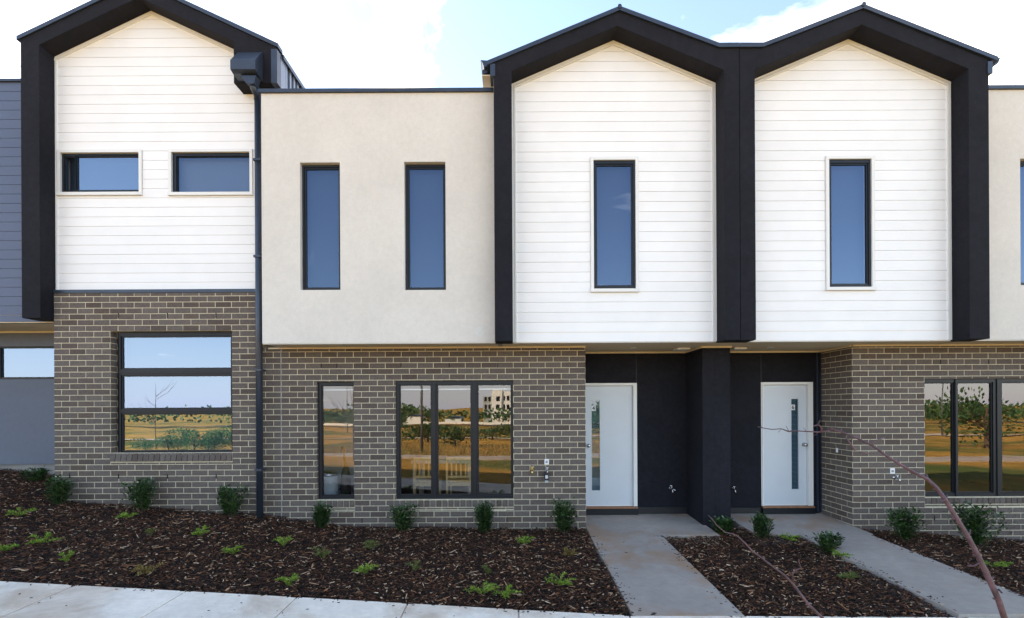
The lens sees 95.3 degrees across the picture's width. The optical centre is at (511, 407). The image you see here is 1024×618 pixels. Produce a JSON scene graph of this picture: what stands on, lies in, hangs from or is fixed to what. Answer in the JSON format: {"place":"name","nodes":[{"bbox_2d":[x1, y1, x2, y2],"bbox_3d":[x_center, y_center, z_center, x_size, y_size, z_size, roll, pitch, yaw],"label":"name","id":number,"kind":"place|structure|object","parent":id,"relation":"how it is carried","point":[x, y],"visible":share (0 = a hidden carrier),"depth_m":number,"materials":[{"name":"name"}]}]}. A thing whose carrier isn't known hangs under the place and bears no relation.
{"place":"outdoors","nodes":[
{"label":"outdoors","id":0,"kind":"place"},
{"bbox_2d":[0,581,956,617],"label":"footpath","id":1,"kind":"structure","parent":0,"point":[80,601],"depth_m":4.04,"materials":[{"name":"concrete"}]},
{"bbox_2d":[7,535,1023,617],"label":"stray bark","id":2,"kind":"object","parent":1,"relation":"on","point":[684,559],"visible":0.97,"depth_m":4.60,"materials":[{"name":"brown wood"}]},
{"bbox_2d":[0,468,1023,617],"bbox_3d":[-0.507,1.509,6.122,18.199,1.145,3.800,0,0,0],"label":"bark mulch","id":3,"kind":"object","parent":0,"point":[460,561],"visible":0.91,"depth_m":5.29,"materials":[{"name":"brown wood"}]},
{"bbox_2d":[0,543,19,551],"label":"groundcover plant","id":4,"kind":"object","parent":3,"relation":"on","point":[6,547],"visible":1,"depth_m":4.95,"materials":[{"name":"green plant"}]},
{"bbox_2d":[5,507,36,516],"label":"groundcover plant","id":5,"kind":"object","parent":3,"relation":"on","point":[17,514],"visible":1,"depth_m":6.06,"materials":[{"name":"green plant"}]},
{"bbox_2d":[17,467,51,483],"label":"shrub","id":6,"kind":"object","parent":3,"relation":"on","point":[37,474],"visible":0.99,"depth_m":7.40,"materials":[{"name":"green plant"}]},
{"bbox_2d":[26,532,64,544],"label":"groundcover plant","id":7,"kind":"object","parent":3,"relation":"on","point":[44,539],"visible":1,"depth_m":5.21,"materials":[{"name":"green plant"}]},
{"bbox_2d":[43,474,76,505],"bbox_3d":[-6.532,1.194,6.702,0.504,0.478,0.341,0,0,24],"label":"shrub","id":8,"kind":"object","parent":3,"relation":"on","point":[58,490],"visible":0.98,"depth_m":6.65,"materials":[{"name":"green plant"}]},
{"bbox_2d":[59,550,75,564],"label":"groundcover plant","id":9,"kind":"object","parent":3,"relation":"on","point":[66,559],"visible":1,"depth_m":4.71,"materials":[{"name":"green plant"}]},
{"bbox_2d":[115,512,137,518],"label":"groundcover plant","id":10,"kind":"object","parent":3,"relation":"on","point":[126,515],"visible":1,"depth_m":6.25,"materials":[{"name":"green plant"}]},
{"bbox_2d":[121,477,159,512],"bbox_3d":[-5.277,1.251,6.666,0.491,0.528,0.438,0,0,23],"label":"shrub","id":11,"kind":"object","parent":3,"relation":"on","point":[141,497],"visible":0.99,"depth_m":6.62,"materials":[{"name":"green plant"}]},
{"bbox_2d":[132,562,164,575],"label":"groundcover plant","id":12,"kind":"object","parent":3,"relation":"on","point":[138,568],"visible":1,"depth_m":4.58,"materials":[{"name":"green plant"}]},
{"bbox_2d":[146,528,156,536],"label":"groundcover plant","id":13,"kind":"object","parent":3,"relation":"on","point":[149,531],"visible":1,"depth_m":5.63,"materials":[{"name":"green plant"}]},
{"bbox_2d":[192,525,210,536],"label":"groundcover plant","id":14,"kind":"object","parent":3,"relation":"on","point":[200,533],"visible":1,"depth_m":5.76,"materials":[{"name":"green plant"}]},
{"bbox_2d":[214,484,249,518],"bbox_3d":[-4.020,1.334,6.662,0.492,0.531,0.454,0,0,0],"label":"shrub","id":15,"kind":"object","parent":3,"relation":"on","point":[226,504],"visible":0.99,"depth_m":6.64,"materials":[{"name":"green plant"}]},
{"bbox_2d":[222,545,241,553],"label":"groundcover plant","id":16,"kind":"object","parent":3,"relation":"on","point":[229,550],"visible":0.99,"depth_m":5.29,"materials":[{"name":"green plant"}]},
{"bbox_2d":[273,535,293,546],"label":"groundcover plant","id":17,"kind":"object","parent":3,"relation":"on","point":[282,542],"visible":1,"depth_m":5.70,"materials":[{"name":"green plant"}]},
{"bbox_2d":[277,573,299,587],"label":"groundcover plant","id":18,"kind":"object","parent":3,"relation":"on","point":[287,581],"visible":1,"depth_m":4.48,"materials":[{"name":"green plant"}]},
{"bbox_2d":[311,547,331,558],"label":"groundcover plant","id":19,"kind":"object","parent":3,"relation":"on","point":[320,553],"visible":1,"depth_m":5.32,"materials":[{"name":"green plant"}]},
{"bbox_2d":[311,500,334,530],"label":"shrub","id":20,"kind":"object","parent":3,"relation":"on","point":[321,513],"visible":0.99,"depth_m":6.65,"materials":[{"name":"green plant"}]},
{"bbox_2d":[351,563,379,574],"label":"groundcover plant","id":21,"kind":"object","parent":3,"relation":"on","point":[363,569],"visible":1,"depth_m":4.89,"materials":[{"name":"green plant"}]},
{"bbox_2d":[362,540,378,548],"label":"groundcover plant","id":22,"kind":"object","parent":3,"relation":"on","point":[371,545],"visible":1,"depth_m":5.78,"materials":[{"name":"green plant"}]},
{"bbox_2d":[388,501,419,533],"bbox_3d":[-1.573,1.580,6.665,0.464,0.471,0.425,0,0,24],"label":"shrub","id":23,"kind":"object","parent":3,"relation":"on","point":[402,519],"visible":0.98,"depth_m":6.67,"materials":[{"name":"green plant"}]},
{"bbox_2d":[408,560,420,571],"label":"groundcover plant","id":24,"kind":"object","parent":3,"relation":"on","point":[415,566],"visible":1,"depth_m":5.08,"materials":[{"name":"green plant"}]},
{"bbox_2d":[465,581,499,595],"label":"groundcover plant","id":25,"kind":"object","parent":3,"relation":"on","point":[486,589],"visible":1,"depth_m":4.49,"materials":[{"name":"green plant"}]},
{"bbox_2d":[473,500,494,535],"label":"shrub","id":26,"kind":"object","parent":3,"relation":"on","point":[484,513],"visible":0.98,"depth_m":6.63,"materials":[{"name":"green plant"}]},
{"bbox_2d":[481,564,491,573],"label":"groundcover plant","id":27,"kind":"object","parent":3,"relation":"on","point":[485,567],"visible":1,"depth_m":5.04,"materials":[{"name":"green plant"}]},
{"bbox_2d":[494,584,520,598],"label":"groundcover plant","id":28,"kind":"object","parent":3,"relation":"on","point":[505,593],"visible":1,"depth_m":4.53,"materials":[{"name":"green plant"}]},
{"bbox_2d":[516,536,535,543],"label":"groundcover plant","id":29,"kind":"object","parent":3,"relation":"on","point":[523,540],"visible":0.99,"depth_m":6.21,"materials":[{"name":"green plant"}]},
{"bbox_2d":[543,572,576,585],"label":"groundcover plant","id":30,"kind":"object","parent":3,"relation":"on","point":[561,582],"visible":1,"depth_m":4.84,"materials":[{"name":"green plant"}]},
{"bbox_2d":[550,496,577,535],"bbox_3d":[0.738,1.556,6.670,0.418,0.575,0.424,0,0,0],"label":"shrub","id":31,"kind":"object","parent":3,"relation":"on","point":[562,520],"visible":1,"depth_m":6.65,"materials":[{"name":"green plant"}]},
{"bbox_2d":[563,546,577,556],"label":"groundcover plant","id":32,"kind":"object","parent":3,"relation":"on","point":[569,552],"visible":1,"depth_m":5.71,"materials":[{"name":"green plant"}]},
{"bbox_2d":[709,515,735,535],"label":"shrub","id":33,"kind":"object","parent":3,"relation":"on","point":[723,523],"visible":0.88,"depth_m":6.67,"materials":[{"name":"green plant"}]},
{"bbox_2d":[749,511,773,540],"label":"shrub","id":34,"kind":"object","parent":3,"relation":"on","point":[761,530],"visible":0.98,"depth_m":6.45,"materials":[{"name":"green plant"}]},
{"bbox_2d":[777,532,800,540],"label":"groundcover plant","id":35,"kind":"object","parent":3,"relation":"on","point":[791,538],"visible":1,"depth_m":6.37,"materials":[{"name":"green plant"}]},
{"bbox_2d":[812,530,845,553],"bbox_3d":[4.030,1.731,5.957,0.368,0.304,0.313,0,0,-21],"label":"shrub","id":36,"kind":"object","parent":3,"relation":"on","point":[827,543],"visible":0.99,"depth_m":5.93,"materials":[{"name":"green plant"}]},
{"bbox_2d":[832,549,852,556],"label":"groundcover plant","id":37,"kind":"object","parent":3,"relation":"on","point":[838,553],"visible":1,"depth_m":5.78,"materials":[{"name":"green plant"}]},
{"bbox_2d":[837,571,859,579],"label":"groundcover plant","id":38,"kind":"object","parent":3,"relation":"on","point":[850,575],"visible":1,"depth_m":5.10,"materials":[{"name":"green plant"}]},
{"bbox_2d":[883,505,925,543],"bbox_3d":[5.426,1.613,6.479,0.534,0.550,0.438,0,0,0],"label":"shrub","id":39,"kind":"object","parent":3,"relation":"on","point":[904,531],"visible":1,"depth_m":6.43,"materials":[{"name":"green plant"}]},
{"bbox_2d":[943,500,1014,548],"bbox_3d":[6.356,1.609,6.347,0.539,0.659,0.699,0,0,0],"label":"shrub","id":40,"kind":"object","parent":3,"relation":"on","point":[975,525],"visible":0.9,"depth_m":6.35,"materials":[{"name":"green plant"}]},
{"bbox_2d":[984,560,1013,567],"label":"groundcover plant","id":41,"kind":"object","parent":3,"relation":"on","point":[995,564],"visible":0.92,"depth_m":5.50,"materials":[{"name":"green plant"}]},
{"bbox_2d":[0,0,1023,87],"label":"sky","id":42,"kind":"structure","parent":0,"point":[326,43],"materials":[{"name":"white"}]},
{"bbox_2d":[586,514,743,616],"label":"entry path","id":43,"kind":"structure","parent":0,"point":[656,574],"depth_m":5.46,"materials":[{"name":"concrete"}]},
{"bbox_2d":[731,513,1023,617],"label":"entry path","id":44,"kind":"structure","parent":0,"point":[964,594],"depth_m":5.33,"materials":[{"name":"concrete"}]},
{"bbox_3d":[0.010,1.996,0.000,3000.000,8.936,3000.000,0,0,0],"label":"ground","id":45,"kind":"structure","parent":0,"visible":0},
{"bbox_2d":[0,78,138,475],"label":"townhouse","id":46,"kind":"structure","parent":45,"relation":"on","point":[27,430],"depth_m":7.85,"materials":[{"name":"grey paint"}]},
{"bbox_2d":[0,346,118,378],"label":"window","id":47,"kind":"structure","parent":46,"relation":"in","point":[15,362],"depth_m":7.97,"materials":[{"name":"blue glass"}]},
{"bbox_2d":[16,0,304,521],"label":"townhouse","id":48,"kind":"structure","parent":45,"relation":"on","point":[141,195],"depth_m":6.95,"materials":[{"name":"white paint"}]},
{"bbox_2d":[56,149,142,195],"bbox_3d":[-6.132,-3.495,7.003,1.264,0.676,0.175,0,0,0],"label":"window","id":49,"kind":"structure","parent":48,"relation":"in","point":[122,176],"depth_m":7.08,"materials":[{"name":"blue glass"}]},
{"bbox_2d":[118,332,232,451],"bbox_3d":[-5.009,-0.229,7.043,1.739,1.791,0.164,0,0,0],"label":"window","id":50,"kind":"structure","parent":48,"relation":"in","point":[179,384],"depth_m":7.11,"materials":[{"name":"clear glass"}]},
{"bbox_2d":[167,149,252,195],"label":"window","id":51,"kind":"structure","parent":48,"relation":"in","point":[196,172],"depth_m":7.08,"materials":[{"name":"blue glass"}]},
{"bbox_2d":[258,4,739,534],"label":"townhouse","id":52,"kind":"structure","parent":45,"relation":"on","point":[516,276],"depth_m":6.51,"materials":[{"name":"white paint"}]},
{"bbox_2d":[303,165,339,289],"bbox_3d":[-2.672,-2.527,6.630,0.543,1.766,0.130,0,0,0],"label":"window","id":53,"kind":"structure","parent":52,"relation":"in","point":[321,183],"depth_m":6.68,"materials":[{"name":"blue glass"}]},
{"bbox_2d":[324,469,338,493],"bbox_3d":[-2.979,1.359,7.550,0.340,0.711,0.340,0,0,0],"label":"rubbish bin","id":54,"kind":"object","parent":52,"relation":"in","point":[331,481],"visible":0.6,"depth_m":7.44,"materials":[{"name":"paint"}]},
{"bbox_2d":[318,382,353,498],"bbox_3d":[-2.635,0.497,7.085,0.587,1.766,0.070,0,0,0],"label":"window","id":55,"kind":"structure","parent":52,"relation":"in","point":[321,385],"depth_m":7.05,"materials":[{"name":"grey metal"}]},
{"bbox_2d":[338,446,350,493],"bbox_3d":[-2.710,1.170,7.575,0.282,1.086,0.250,0,0,0],"label":"vacuum cleaner","id":56,"kind":"object","parent":52,"relation":"in","point":[345,485],"visible":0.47,"depth_m":7.55,"materials":[{"name":"black plastic"}]},
{"bbox_2d":[406,165,445,289],"bbox_3d":[-1.208,-2.532,6.630,0.562,1.775,0.130,0,0,0],"label":"window","id":57,"kind":"structure","parent":52,"relation":"in","point":[425,184],"depth_m":6.68,"materials":[{"name":"blue glass"}]},
{"bbox_2d":[413,457,441,493],"bbox_3d":[-1.470,1.277,8.210,0.436,0.859,0.420,0,0,0],"label":"dining chair","id":58,"kind":"object","parent":52,"relation":"in","point":[423,478],"visible":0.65,"depth_m":8.01,"materials":[{"name":"brown wood"}]},
{"bbox_2d":[411,456,470,493],"bbox_3d":[-1.275,1.326,8.800,1.087,0.759,0.800,0,0,0],"label":"dining table","id":59,"kind":"object","parent":52,"relation":"in","point":[442,459],"visible":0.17,"depth_m":8.42,"materials":[{"name":"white wood"}]},
{"bbox_2d":[396,381,512,498],"bbox_3d":[-0.864,0.485,7.064,1.762,1.777,0.083,0,0,0],"label":"window","id":60,"kind":"structure","parent":52,"relation":"in","point":[474,385],"depth_m":7.03,"materials":[{"name":"grey metal"}]},
{"bbox_2d":[446,457,470,493],"bbox_3d":[-0.916,1.274,8.210,0.436,0.859,0.420,0,0,0],"label":"dining chair","id":61,"kind":"object","parent":52,"relation":"in","point":[456,480],"visible":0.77,"depth_m":8.01,"materials":[{"name":"brown wood"}]},
{"bbox_2d":[544,469,548,482],"bbox_3d":[0.514,1.018,6.944,0.068,0.199,0.052,0,0,0],"label":"key lockbox","id":62,"kind":"object","parent":52,"relation":"hanging from","point":[546,477],"visible":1,"depth_m":6.92,"materials":[{"name":"black plastic"}]},
{"bbox_2d":[585,383,637,514],"bbox_3d":[1.618,0.743,7.750,0.909,2.298,0.160,0,0,0],"label":"door","id":63,"kind":"structure","parent":52,"relation":"in","point":[611,408],"depth_m":7.76,"materials":[{"name":"paint"}]},
{"bbox_2d":[590,156,639,291],"bbox_3d":[1.430,-2.551,6.558,0.681,1.881,0.165,0,0,0],"label":"window","id":64,"kind":"structure","parent":52,"relation":"in","point":[614,181],"depth_m":6.63,"materials":[{"name":"blue glass"}]},
{"bbox_2d":[708,420,1007,617],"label":"bare sapling","id":65,"kind":"object","parent":45,"relation":"on","point":[997,598],"visible":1,"depth_m":1.51,"materials":[{"name":"brown plant"}]},
{"bbox_2d":[714,2,1023,540],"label":"townhouse","id":66,"kind":"structure","parent":45,"relation":"on","point":[881,160],"depth_m":6.51,"materials":[{"name":"white wood"}]},
{"bbox_2d":[761,382,815,513],"bbox_3d":[4.556,0.727,7.750,0.861,2.299,0.160,0,0,0],"label":"door","id":67,"kind":"structure","parent":66,"relation":"in","point":[787,487],"depth_m":7.76,"materials":[{"name":"paint"}]},
{"bbox_2d":[825,155,876,290],"bbox_3d":[4.712,-2.570,6.558,0.690,1.872,0.165,0,0,0],"label":"window","id":68,"kind":"structure","parent":66,"relation":"in","point":[846,216],"depth_m":6.63,"materials":[{"name":"blue glass"}]},
{"bbox_2d":[924,379,1023,495],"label":"window","id":69,"kind":"structure","parent":66,"relation":"in","point":[994,385],"depth_m":7.03,"materials":[{"name":"grey metal"}]},
{"bbox_2d":[1020,161,1023,284],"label":"window","id":70,"kind":"structure","parent":66,"relation":"in","point":[1021,162],"depth_m":6.68,"materials":[{"name":"blue glass"}]}
]}

